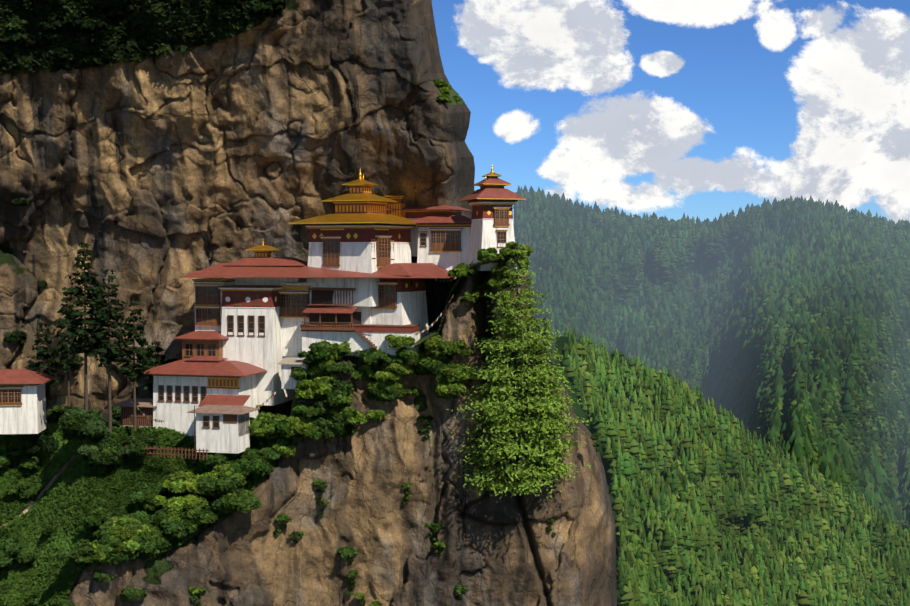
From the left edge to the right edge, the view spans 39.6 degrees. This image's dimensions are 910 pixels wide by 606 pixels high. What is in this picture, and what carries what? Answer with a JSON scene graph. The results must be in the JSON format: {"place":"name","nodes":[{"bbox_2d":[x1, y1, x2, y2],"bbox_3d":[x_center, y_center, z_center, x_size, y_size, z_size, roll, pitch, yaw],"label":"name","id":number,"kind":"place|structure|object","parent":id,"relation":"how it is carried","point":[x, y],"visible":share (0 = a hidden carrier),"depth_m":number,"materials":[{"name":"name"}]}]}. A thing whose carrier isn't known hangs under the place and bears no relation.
{"place":"outdoors","nodes":[
{"label":"outdoors","id":0,"kind":"place"},
{"bbox_2d":[113,356,266,461],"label":"monastery building","id":1,"kind":"structure","parent":0,"point":[209,402],"depth_m":220.76,"materials":[{"name":"white paint"}]},
{"bbox_2d":[0,0,616,605],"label":"cliff terrain","id":2,"kind":"structure","parent":0,"point":[148,180],"depth_m":232.60,"materials":[{"name":"brown stone"}]},
{"bbox_2d":[0,369,55,433],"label":"monastery house","id":3,"kind":"structure","parent":2,"relation":"on","point":[22,402],"depth_m":224.09,"materials":[{"name":"paint"}]},
{"bbox_2d":[25,240,166,432],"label":"pine trees","id":4,"kind":"object","parent":2,"relation":"on","point":[92,347],"depth_m":218.84,"materials":[{"name":"green plant"}]},
{"bbox_2d":[0,423,279,605],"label":"slope grass","id":5,"kind":"structure","parent":2,"relation":"on","point":[77,491],"depth_m":217.51,"materials":[{"name":"green plant"}]},
{"bbox_2d":[0,0,285,74],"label":"cliff top scrub","id":6,"kind":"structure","parent":2,"relation":"on","point":[181,27],"depth_m":229.63,"materials":[{"name":"green plant"}]},
{"bbox_2d":[0,403,355,605],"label":"slope bushes","id":7,"kind":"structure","parent":2,"relation":"on","point":[141,534],"depth_m":211.53,"materials":[{"name":"green plant"}]},
{"bbox_2d":[128,259,473,422],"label":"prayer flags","id":8,"kind":"object","parent":2,"relation":"on","point":[266,401],"visible":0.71,"depth_m":222.71,"materials":[{"name":"multicoloured fabric"}]},
{"bbox_2d":[3,0,600,605],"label":"cliff shrubs","id":9,"kind":"object","parent":2,"relation":"on","point":[91,26],"depth_m":227.15,"materials":[{"name":"green plant"}]},
{"bbox_2d":[173,242,456,405],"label":"monastery building","id":10,"kind":"structure","parent":2,"relation":"on","point":[265,310],"depth_m":226.53,"materials":[{"name":"white paint"}]},
{"bbox_2d":[288,168,419,306],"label":"temple building","id":11,"kind":"structure","parent":2,"relation":"on","point":[380,238],"depth_m":227.02,"materials":[{"name":"white paint"}]},
{"bbox_2d":[290,241,532,429],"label":"bushes","id":12,"kind":"object","parent":2,"relation":"on","point":[322,356],"visible":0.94,"depth_m":220.00,"materials":[{"name":"green plant"}]},
{"bbox_2d":[386,205,471,270],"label":"monastery wing","id":13,"kind":"structure","parent":2,"relation":"on","point":[440,236],"depth_m":233.49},
{"bbox_2d":[446,240,594,499],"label":"conifer tree","id":14,"kind":"object","parent":2,"relation":"on","point":[550,448],"depth_m":215.32,"materials":[{"name":"green plant"}]},
{"bbox_2d":[459,165,525,270],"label":"tower","id":15,"kind":"structure","parent":0,"point":[492,201],"depth_m":225.92,"materials":[{"name":"white paint"}]},
{"bbox_2d":[432,0,909,225],"label":"sky","id":16,"kind":"structure","parent":0,"point":[704,109],"materials":[{"name":"blue"}]},
{"bbox_2d":[514,192,909,379],"bbox_3d":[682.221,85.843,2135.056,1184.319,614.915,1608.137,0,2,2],"label":"mountain ground","id":17,"kind":"structure","parent":0,"point":[552,348],"depth_m":2580.97,"materials":[{"name":"green plant"}]},
{"bbox_2d":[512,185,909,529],"bbox_3d":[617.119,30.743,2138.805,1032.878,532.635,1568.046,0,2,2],"label":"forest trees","id":18,"kind":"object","parent":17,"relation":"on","point":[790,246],"visible":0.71,"depth_m":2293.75,"materials":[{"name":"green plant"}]},
{"bbox_2d":[554,336,894,603],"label":"ridge","id":19,"kind":"structure","parent":0,"point":[560,342],"depth_m":929.01,"materials":[{"name":"green plant"}]},
{"bbox_2d":[561,325,909,605],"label":"forest trees","id":20,"kind":"object","parent":19,"relation":"on","point":[677,396],"visible":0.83,"depth_m":940.40,"materials":[{"name":"green plant"}]}
]}

